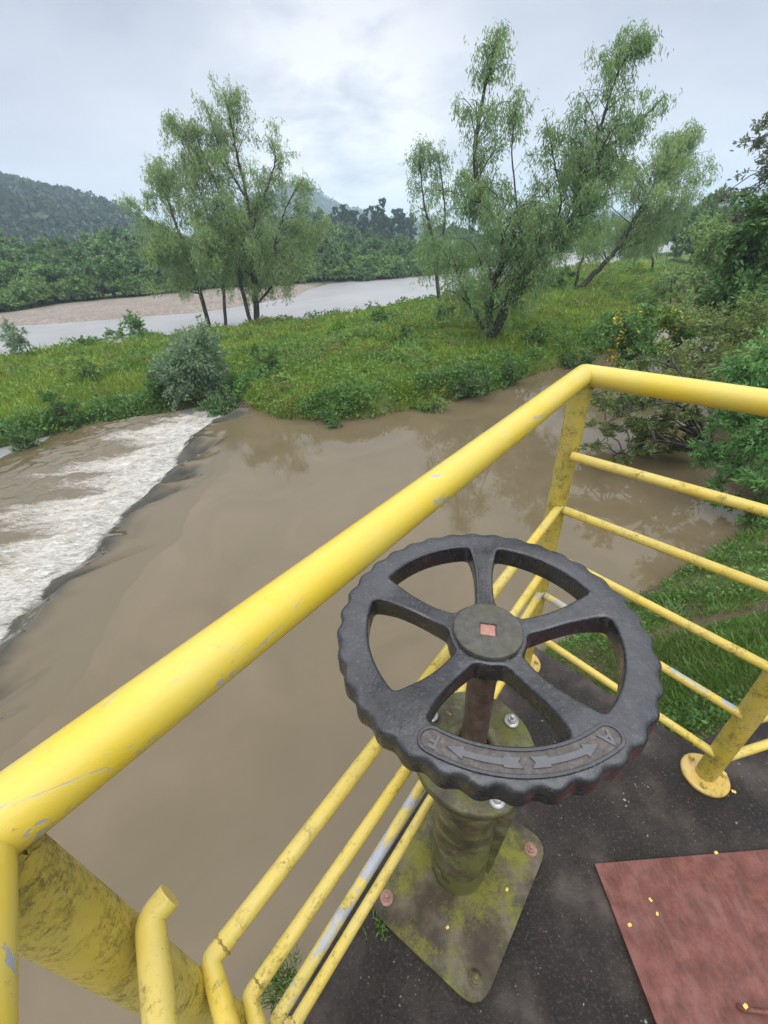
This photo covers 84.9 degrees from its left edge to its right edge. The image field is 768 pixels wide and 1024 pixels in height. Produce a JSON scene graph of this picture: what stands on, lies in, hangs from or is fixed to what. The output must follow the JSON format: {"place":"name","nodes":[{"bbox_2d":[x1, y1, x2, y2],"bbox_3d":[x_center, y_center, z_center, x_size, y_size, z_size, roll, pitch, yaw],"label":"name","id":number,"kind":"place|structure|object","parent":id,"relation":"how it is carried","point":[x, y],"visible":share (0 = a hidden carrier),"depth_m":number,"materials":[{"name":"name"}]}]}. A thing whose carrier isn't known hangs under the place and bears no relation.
{"place":"outdoors","nodes":[
{"label":"outdoors","id":0,"kind":"place"},
{"bbox_2d":[0,402,261,755],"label":"rapids water","id":1,"kind":"structure","parent":0,"point":[93,517],"depth_m":8.90,"materials":[{"name":"white liquid"}]},
{"bbox_2d":[240,194,366,235],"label":"hills","id":2,"kind":"structure","parent":0,"point":[294,206],"depth_m":600.18,"materials":[{"name":"green plant"}]},
{"bbox_2d":[199,182,435,238],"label":"hill forest","id":3,"kind":"object","parent":2,"relation":"on","point":[329,203],"visible":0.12,"depth_m":622.93,"materials":[{"name":"green plant"}]},
{"bbox_2d":[0,241,679,457],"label":"river water","id":4,"kind":"structure","parent":0,"point":[349,295],"depth_m":39.35,"materials":[{"name":"brown liquid"}]},
{"bbox_2d":[0,282,767,1023],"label":"pool water","id":5,"kind":"structure","parent":0,"point":[204,810],"depth_m":5.84,"materials":[{"name":"brown liquid"}]},
{"bbox_2d":[0,230,767,744],"bbox_3d":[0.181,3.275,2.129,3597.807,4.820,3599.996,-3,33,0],"label":"ground","id":6,"kind":"structure","parent":0,"point":[110,306],"depth_m":21.32,"materials":[{"name":"brown soil"}]},
{"bbox_2d":[0,245,15,269],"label":"forest tree","id":7,"kind":"object","parent":6,"relation":"on","point":[6,255],"visible":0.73,"depth_m":59.89,"materials":[{"name":"green plant"}]},
{"bbox_2d":[0,227,17,253],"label":"forest tree","id":8,"kind":"object","parent":6,"relation":"on","point":[4,241],"visible":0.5,"depth_m":68.78,"materials":[{"name":"green plant"}]},
{"bbox_2d":[0,265,24,288],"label":"forest tree","id":9,"kind":"object","parent":6,"relation":"on","point":[6,275],"visible":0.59,"depth_m":48.54,"materials":[{"name":"green plant"}]},
{"bbox_2d":[0,259,26,287],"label":"forest tree","id":10,"kind":"object","parent":6,"relation":"on","point":[15,269],"visible":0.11,"depth_m":53.19,"materials":[{"name":"green plant"}]},
{"bbox_2d":[0,293,26,310],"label":"bank bush","id":11,"kind":"object","parent":6,"relation":"on","point":[16,304],"visible":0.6,"depth_m":44.79,"materials":[{"name":"green plant"}]},
{"bbox_2d":[0,316,34,357],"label":"shrub","id":12,"kind":"object","parent":6,"relation":"on","point":[14,340],"visible":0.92,"depth_m":22.59,"materials":[{"name":"green plant"}]},
{"bbox_2d":[0,418,43,451],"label":"shrub","id":13,"kind":"object","parent":6,"relation":"on","point":[25,438],"visible":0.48,"depth_m":13.20,"materials":[{"name":"green plant"}]},
{"bbox_2d":[2,277,49,306],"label":"bank bush","id":14,"kind":"object","parent":6,"relation":"on","point":[18,288],"visible":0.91,"depth_m":45.87,"materials":[{"name":"green plant"}]},
{"bbox_2d":[16,252,56,270],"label":"forest tree","id":15,"kind":"object","parent":6,"relation":"on","point":[43,260],"visible":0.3,"depth_m":57.66,"materials":[{"name":"green plant"}]},
{"bbox_2d":[15,241,58,264],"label":"forest tree","id":16,"kind":"object","parent":6,"relation":"on","point":[35,249],"visible":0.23,"depth_m":63.55,"materials":[{"name":"green plant"}]},
{"bbox_2d":[20,273,61,305],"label":"bank bush","id":17,"kind":"object","parent":6,"relation":"on","point":[41,281],"visible":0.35,"depth_m":47.92,"materials":[{"name":"green plant"}]},
{"bbox_2d":[21,263,80,301],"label":"forest tree","id":18,"kind":"object","parent":6,"relation":"on","point":[50,273],"visible":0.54,"depth_m":49.83,"materials":[{"name":"green plant"}]},
{"bbox_2d":[42,233,79,262],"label":"forest tree","id":19,"kind":"object","parent":6,"relation":"on","point":[66,247],"visible":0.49,"depth_m":64.22,"materials":[{"name":"green plant"}]},
{"bbox_2d":[35,389,87,431],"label":"shrub","id":20,"kind":"object","parent":6,"relation":"on","point":[58,406],"visible":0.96,"depth_m":14.35,"materials":[{"name":"green plant"}]},
{"bbox_2d":[52,253,79,275],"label":"forest tree","id":21,"kind":"object","parent":6,"relation":"on","point":[67,263],"visible":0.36,"depth_m":52.07,"materials":[{"name":"green plant"}]},
{"bbox_2d":[48,282,83,301],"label":"bank bush","id":22,"kind":"object","parent":6,"relation":"on","point":[78,293],"visible":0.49,"depth_m":49.85,"materials":[{"name":"green plant"}]},
{"bbox_2d":[51,273,93,300],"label":"bank bush","id":23,"kind":"object","parent":6,"relation":"on","point":[69,280],"visible":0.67,"depth_m":50.03,"materials":[{"name":"green plant"}]},
{"bbox_2d":[67,246,93,270],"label":"forest tree","id":24,"kind":"object","parent":6,"relation":"on","point":[77,257],"visible":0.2,"depth_m":56.79,"materials":[{"name":"green plant"}]},
{"bbox_2d":[72,354,103,381],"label":"shrub","id":25,"kind":"object","parent":6,"relation":"on","point":[91,368],"visible":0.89,"depth_m":17.58,"materials":[{"name":"green plant"}]},
{"bbox_2d":[79,274,114,298],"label":"bank bush","id":26,"kind":"object","parent":6,"relation":"on","point":[90,283],"visible":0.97,"depth_m":50.73,"materials":[{"name":"green plant"}]},
{"bbox_2d":[71,228,129,256],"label":"forest tree","id":27,"kind":"object","parent":6,"relation":"on","point":[107,237],"visible":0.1,"depth_m":65.99,"materials":[{"name":"green plant"}]},
{"bbox_2d":[77,239,134,263],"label":"forest tree","id":28,"kind":"object","parent":6,"relation":"on","point":[92,249],"visible":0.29,"depth_m":58.45,"materials":[{"name":"green plant"}]},
{"bbox_2d":[78,244,134,296],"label":"forest tree","id":29,"kind":"object","parent":6,"relation":"on","point":[106,262],"visible":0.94,"depth_m":50.77,"materials":[{"name":"green plant"}]},
{"bbox_2d":[104,275,140,296],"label":"bank bush","id":30,"kind":"object","parent":6,"relation":"on","point":[118,282],"visible":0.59,"depth_m":51.80,"materials":[{"name":"green plant"}]},
{"bbox_2d":[109,264,137,295],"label":"forest tree","id":31,"kind":"object","parent":6,"relation":"on","point":[122,271],"visible":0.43,"depth_m":52.33,"materials":[{"name":"green plant"}]},
{"bbox_2d":[101,308,148,339],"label":"shrub","id":32,"kind":"object","parent":6,"relation":"on","point":[135,323],"visible":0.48,"depth_m":30.25,"materials":[{"name":"green plant"}]},
{"bbox_2d":[107,225,144,249],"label":"forest tree","id":33,"kind":"object","parent":6,"relation":"on","point":[113,233],"visible":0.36,"depth_m":73.17,"materials":[{"name":"green plant"}]},
{"bbox_2d":[117,255,147,274],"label":"forest tree","id":34,"kind":"object","parent":6,"relation":"on","point":[137,264],"visible":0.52,"depth_m":60.66,"materials":[{"name":"green plant"}]},
{"bbox_2d":[137,268,159,293],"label":"forest tree","id":35,"kind":"object","parent":6,"relation":"on","point":[153,277],"visible":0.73,"depth_m":52.86,"materials":[{"name":"green plant"}]},
{"bbox_2d":[143,362,168,395],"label":"shrub","id":36,"kind":"object","parent":6,"relation":"on","point":[153,388],"visible":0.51,"depth_m":15.43,"materials":[{"name":"green plant"}]},
{"bbox_2d":[143,262,184,292],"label":"forest tree","id":37,"kind":"object","parent":6,"relation":"on","point":[152,269],"visible":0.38,"depth_m":52.90,"materials":[{"name":"green plant"}]},
{"bbox_2d":[114,152,215,327],"bbox_3d":[-13.585,-16.307,27.649,5.003,11.366,4.871,-22,38,-27],"label":"willow tree","id":38,"kind":"object","parent":6,"relation":"on","point":[152,253],"visible":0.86,"depth_m":26.33,"materials":[{"name":"green plant"}]},
{"bbox_2d":[142,313,231,411],"bbox_3d":[-7.241,-5.473,15.692,2.934,3.550,3.135,-3,33,0],"label":"shrub","id":39,"kind":"object","parent":6,"relation":"on","point":[186,361],"visible":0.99,"depth_m":15.14,"materials":[{"name":"green plant"}]},
{"bbox_2d":[143,108,254,325],"bbox_3d":[-11.254,-17.292,26.885,6.221,12.746,5.682,24,42,35],"label":"willow tree","id":40,"kind":"object","parent":6,"relation":"on","point":[169,121],"visible":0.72,"depth_m":25.13,"materials":[{"name":"green plant"}]},
{"bbox_2d":[192,384,236,417],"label":"shrub","id":41,"kind":"object","parent":6,"relation":"on","point":[222,407],"visible":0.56,"depth_m":14.52,"materials":[{"name":"green plant"}]},
{"bbox_2d":[172,110,267,321],"bbox_3d":[-10.143,-17.836,26.774,5.120,11.596,6.436,-3,33,0],"label":"willow tree","id":42,"kind":"object","parent":6,"relation":"on","point":[193,135],"visible":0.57,"depth_m":25.73,"materials":[{"name":"green plant"}]},
{"bbox_2d":[183,70,338,319],"bbox_3d":[-8.260,-19.041,27.243,8.929,13.482,6.724,-23,38,-28],"label":"willow tree","id":43,"kind":"object","parent":6,"relation":"on","point":[296,226],"visible":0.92,"depth_m":26.34,"materials":[{"name":"green plant"}]},
{"bbox_2d":[241,340,282,376],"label":"shrub","id":44,"kind":"object","parent":6,"relation":"on","point":[270,359],"visible":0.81,"depth_m":14.93,"materials":[{"name":"green plant"}]},
{"bbox_2d":[308,229,341,257],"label":"forest tree","id":45,"kind":"object","parent":6,"relation":"on","point":[335,247],"visible":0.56,"depth_m":66.18,"materials":[{"name":"green plant"}]},
{"bbox_2d":[315,408,342,428],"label":"shrub","id":46,"kind":"object","parent":6,"relation":"on","point":[329,421],"visible":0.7,"depth_m":12.50,"materials":[{"name":"green plant"}]},
{"bbox_2d":[319,248,343,278],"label":"forest tree","id":47,"kind":"object","parent":6,"relation":"on","point":[326,257],"visible":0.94,"depth_m":61.39,"materials":[{"name":"green plant"}]},
{"bbox_2d":[317,219,346,246],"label":"forest tree","id":48,"kind":"object","parent":6,"relation":"on","point":[339,234],"visible":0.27,"depth_m":86.23,"materials":[{"name":"green plant"}]},
{"bbox_2d":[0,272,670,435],"bbox_3d":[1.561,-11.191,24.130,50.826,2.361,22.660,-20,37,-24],"label":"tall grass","id":49,"kind":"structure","parent":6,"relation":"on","point":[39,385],"depth_m":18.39,"materials":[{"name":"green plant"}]},
{"bbox_2d":[0,263,683,416],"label":"meadow weeds","id":50,"kind":"object","parent":6,"relation":"on","point":[99,390],"visible":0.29,"depth_m":19.49,"materials":[{"name":"green plant"}]},
{"bbox_2d":[336,221,361,242],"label":"forest tree","id":51,"kind":"object","parent":6,"relation":"on","point":[349,229],"visible":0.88,"depth_m":106.20,"materials":[{"name":"green plant"}]},
{"bbox_2d":[0,257,702,446],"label":"meadow grass","id":52,"kind":"structure","parent":6,"relation":"on","point":[568,313],"depth_m":17.87,"materials":[{"name":"green plant"}]},
{"bbox_2d":[0,274,708,445],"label":"bank weeds","id":53,"kind":"object","parent":6,"relation":"on","point":[341,392],"visible":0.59,"depth_m":14.90,"materials":[{"name":"green plant"}]},
{"bbox_2d":[344,256,367,269],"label":"bank bush","id":54,"kind":"object","parent":6,"relation":"on","point":[353,263],"visible":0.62,"depth_m":62.99,"materials":[{"name":"green plant"}]},
{"bbox_2d":[343,393,374,411],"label":"shrub","id":55,"kind":"object","parent":6,"relation":"on","point":[364,402],"visible":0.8,"depth_m":12.75,"materials":[{"name":"green plant"}]},
{"bbox_2d":[352,268,375,280],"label":"bush","id":56,"kind":"object","parent":6,"relation":"on","point":[362,274],"visible":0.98,"depth_m":61.81,"materials":[{"name":"green plant"}]},
{"bbox_2d":[350,227,378,248],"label":"forest tree","id":57,"kind":"object","parent":6,"relation":"on","point":[366,236],"visible":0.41,"depth_m":88.24,"materials":[{"name":"green plant"}]},
{"bbox_2d":[356,237,385,255],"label":"forest tree","id":58,"kind":"object","parent":6,"relation":"on","point":[373,243],"visible":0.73,"depth_m":79.42,"materials":[{"name":"green plant"}]},
{"bbox_2d":[369,305,391,323],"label":"shrub","id":59,"kind":"object","parent":6,"relation":"on","point":[378,317],"visible":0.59,"depth_m":23.18,"materials":[{"name":"green plant"}]},
{"bbox_2d":[375,197,390,238],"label":"slender tree","id":60,"kind":"object","parent":6,"relation":"on","point":[380,210],"visible":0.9,"depth_m":121.48,"materials":[{"name":"green plant"}]},
{"bbox_2d":[372,264,398,278],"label":"bank bush","id":61,"kind":"object","parent":6,"relation":"on","point":[383,270],"visible":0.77,"depth_m":62.59,"materials":[{"name":"green plant"}]},
{"bbox_2d":[377,242,400,257],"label":"forest tree","id":62,"kind":"object","parent":6,"relation":"on","point":[390,249],"visible":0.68,"depth_m":70.53,"materials":[{"name":"green plant"}]},
{"bbox_2d":[383,254,408,269],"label":"bank bush","id":63,"kind":"object","parent":6,"relation":"on","point":[389,261],"visible":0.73,"depth_m":63.28,"materials":[{"name":"green plant"}]},
{"bbox_2d":[391,324,414,345],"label":"shrub","id":64,"kind":"object","parent":6,"relation":"on","point":[404,331],"visible":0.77,"depth_m":16.98,"materials":[{"name":"green plant"}]},
{"bbox_2d":[396,239,422,269],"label":"forest tree","id":65,"kind":"object","parent":6,"relation":"on","point":[408,247],"visible":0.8,"depth_m":71.57,"materials":[{"name":"green plant"}]},
{"bbox_2d":[399,133,455,299],"bbox_3d":[2.920,-18.634,27.585,3.765,9.698,2.880,-3,33,0],"label":"willow tree","id":66,"kind":"object","parent":6,"relation":"on","point":[419,165],"visible":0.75,"depth_m":26.32,"materials":[{"name":"green plant"}]},
{"bbox_2d":[414,394,450,413],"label":"shrub","id":67,"kind":"object","parent":6,"relation":"on","point":[431,404],"visible":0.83,"depth_m":13.13,"materials":[{"name":"green plant"}]},
{"bbox_2d":[443,360,496,398],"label":"shrub","id":68,"kind":"object","parent":6,"relation":"on","point":[478,383],"visible":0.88,"depth_m":13.55,"materials":[{"name":"green plant"}]},
{"bbox_2d":[455,226,487,252],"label":"forest tree","id":69,"kind":"object","parent":6,"relation":"on","point":[475,238],"visible":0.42,"depth_m":87.00,"materials":[{"name":"green plant"}]},
{"bbox_2d":[496,351,530,388],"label":"shrub","id":70,"kind":"object","parent":6,"relation":"on","point":[510,367],"visible":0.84,"depth_m":14.72,"materials":[{"name":"green plant"}]},
{"bbox_2d":[519,324,550,346],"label":"shrub","id":71,"kind":"object","parent":6,"relation":"on","point":[532,335],"visible":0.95,"depth_m":17.07,"materials":[{"name":"green plant"}]},
{"bbox_2d":[410,17,681,338],"bbox_3d":[5.426,-11.427,15.549,8.590,10.038,5.638,9,35,18],"label":"willow tree","id":72,"kind":"object","parent":6,"relation":"on","point":[530,253],"visible":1,"depth_m":15.15,"materials":[{"name":"green plant"}]},
{"bbox_2d":[542,266,576,289],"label":"shrub","id":73,"kind":"object","parent":6,"relation":"on","point":[570,273],"visible":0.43,"depth_m":28.13,"materials":[{"name":"green plant"}]},
{"bbox_2d":[561,346,598,368],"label":"shrub","id":74,"kind":"object","parent":6,"relation":"on","point":[568,359],"visible":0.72,"depth_m":16.36,"materials":[{"name":"green plant"}]},
{"bbox_2d":[562,117,722,290],"bbox_3d":[16.115,-18.655,26.393,9.723,8.779,7.457,-19,36,-23],"label":"willow tree","id":75,"kind":"object","parent":6,"relation":"on","point":[671,164],"visible":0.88,"depth_m":25.32,"materials":[{"name":"green plant"}]},
{"bbox_2d":[629,236,665,271],"bbox_3d":[23.001,-22.710,36.530,2.951,3.882,4.859,6,34,14],"label":"willow tree","id":76,"kind":"object","parent":6,"relation":"on","point":[645,255],"visible":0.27,"depth_m":36.03,"materials":[{"name":"green plant"}]},
{"bbox_2d":[596,300,717,371],"bbox_3d":[8.421,-4.712,11.563,5.074,2.013,2.159,-3,33,0],"label":"flowering shrub","id":77,"kind":"object","parent":6,"relation":"on","point":[644,325],"visible":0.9,"depth_m":11.37,"materials":[{"name":"green plant"}]},
{"bbox_2d":[580,343,738,465],"bbox_3d":[5.933,-2.152,9.334,3.805,2.692,2.260,-15,35,-17],"label":"shrub","id":78,"kind":"object","parent":6,"relation":"on","point":[652,432],"visible":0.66,"depth_m":9.17,"materials":[{"name":"green plant"}]},
{"bbox_2d":[643,263,698,303],"bbox_3d":[16.799,-12.317,24.554,3.186,3.932,2.686,-3,33,0],"label":"bank shrub","id":79,"kind":"object","parent":6,"relation":"on","point":[662,288],"visible":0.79,"depth_m":24.07,"materials":[{"name":"green plant"}]},
{"bbox_2d":[666,225,695,262],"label":"forest tree","id":80,"kind":"object","parent":6,"relation":"on","point":[681,248],"visible":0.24,"depth_m":50.87,"materials":[{"name":"green plant"}]},
{"bbox_2d":[658,209,704,253],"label":"forest tree","id":81,"kind":"object","parent":6,"relation":"on","point":[694,213],"visible":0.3,"depth_m":54.68,"materials":[{"name":"green plant"}]},
{"bbox_2d":[659,289,724,356],"bbox_3d":[11.669,-6.829,16.440,2.222,3.442,2.645,-3,33,0],"label":"bank shrub","id":82,"kind":"object","parent":6,"relation":"on","point":[681,298],"visible":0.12,"depth_m":15.88,"materials":[{"name":"green plant"}]},
{"bbox_2d":[676,263,737,299],"bbox_3d":[15.465,-9.771,20.526,2.928,4.164,2.781,-3,33,0],"label":"bank shrub","id":83,"kind":"object","parent":6,"relation":"on","point":[695,279],"visible":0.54,"depth_m":19.93,"materials":[{"name":"green plant"}]},
{"bbox_2d":[674,202,747,248],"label":"forest tree","id":84,"kind":"object","parent":6,"relation":"on","point":[688,242],"visible":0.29,"depth_m":45.30,"materials":[{"name":"green plant"}]},
{"bbox_2d":[657,285,767,383],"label":"olive shrub","id":85,"kind":"object","parent":6,"relation":"on","point":[732,332],"visible":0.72,"depth_m":10.28,"materials":[{"name":"green plant"}]},
{"bbox_2d":[684,183,741,222],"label":"forest tree","id":86,"kind":"object","parent":6,"relation":"on","point":[712,206],"visible":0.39,"depth_m":59.82,"materials":[{"name":"green plant"}]},
{"bbox_2d":[679,202,763,283],"bbox_3d":[16.843,-11.838,21.335,4.490,6.441,3.711,12,36,21],"label":"bank shrub","id":87,"kind":"object","parent":6,"relation":"on","point":[708,250],"visible":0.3,"depth_m":20.29,"materials":[{"name":"green plant"}]},
{"bbox_2d":[685,323,767,516],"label":"leafy tree","id":88,"kind":"object","parent":6,"relation":"on","point":[754,445],"visible":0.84,"depth_m":7.27,"materials":[{"name":"green plant"}]},
{"bbox_2d":[688,183,767,341],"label":"broadleaf tree","id":89,"kind":"object","parent":6,"relation":"on","point":[752,253],"visible":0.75,"depth_m":12.60,"materials":[{"name":"green plant"}]},
{"bbox_2d":[712,111,767,228],"bbox_3d":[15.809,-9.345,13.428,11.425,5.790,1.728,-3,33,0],"label":"tall tree","id":90,"kind":"object","parent":6,"relation":"on","point":[758,141],"visible":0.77,"depth_m":12.70,"materials":[{"name":"green plant"}]},
{"bbox_2d":[733,512,767,528],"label":"bank plant","id":91,"kind":"object","parent":6,"relation":"on","point":[758,521],"visible":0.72,"depth_m":7.14,"materials":[{"name":"green plant"}]},
{"bbox_2d":[0,0,767,235],"label":"sky","id":92,"kind":"structure","parent":0,"point":[86,86],"materials":[{"name":"white"}]},
{"bbox_2d":[539,494,767,745],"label":"bank grass","id":93,"kind":"structure","parent":0,"point":[729,669],"depth_m":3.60,"materials":[{"name":"green plant"}]},
{"bbox_3d":[2.111,3.765,1.518,3.200,3.846,3.120,-3,33,0],"label":"concrete abutment","id":94,"kind":"object","parent":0,"visible":0},
{"bbox_2d":[288,647,767,1023],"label":"concrete platform","id":95,"kind":"structure","parent":94,"relation":"on","point":[566,945],"depth_m":1.04,"materials":[{"name":"grey concrete"}]},
{"bbox_2d":[259,944,302,1013],"bbox_3d":[-0.241,1.084,0.953,0.132,0.069,0.163,9,35,18],"label":"grass tuft","id":96,"kind":"object","parent":95,"relation":"on","point":[279,985],"visible":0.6,"depth_m":0.97,"materials":[{"name":"green plant"}]},
{"bbox_2d":[0,364,767,1023],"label":"safety railing","id":97,"kind":"object","parent":95,"relation":"on","point":[66,914],"visible":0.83,"depth_m":0.47,"materials":[{"name":"yellow metal"}]},
{"bbox_2d":[337,534,663,1003],"bbox_3d":[0.178,0.552,0.855,0.459,0.926,0.468,-3,33,0],"label":"sluice valve stand","id":98,"kind":"object","parent":95,"relation":"on","point":[478,762],"visible":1,"depth_m":0.65,"materials":[{"name":"paint"}]},
{"bbox_2d":[594,849,767,1023],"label":"hatch cover","id":99,"kind":"object","parent":95,"relation":"on","point":[697,948],"visible":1,"depth_m":0.98,"materials":[{"name":"red metal"}]},
{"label":"hills","id":100,"kind":"structure","parent":0,"visible":0},
{"bbox_2d":[0,171,196,256],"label":"hill forest","id":101,"kind":"object","parent":100,"relation":"on","point":[30,209],"visible":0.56,"depth_m":178.94,"materials":[{"name":"green plant"}]},
{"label":"hills","id":102,"kind":"structure","parent":0,"visible":0},
{"bbox_2d":[539,189,766,229],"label":"hill forest","id":103,"kind":"object","parent":102,"relation":"on","point":[720,205],"visible":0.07,"depth_m":685.13,"materials":[{"name":"green plant"}]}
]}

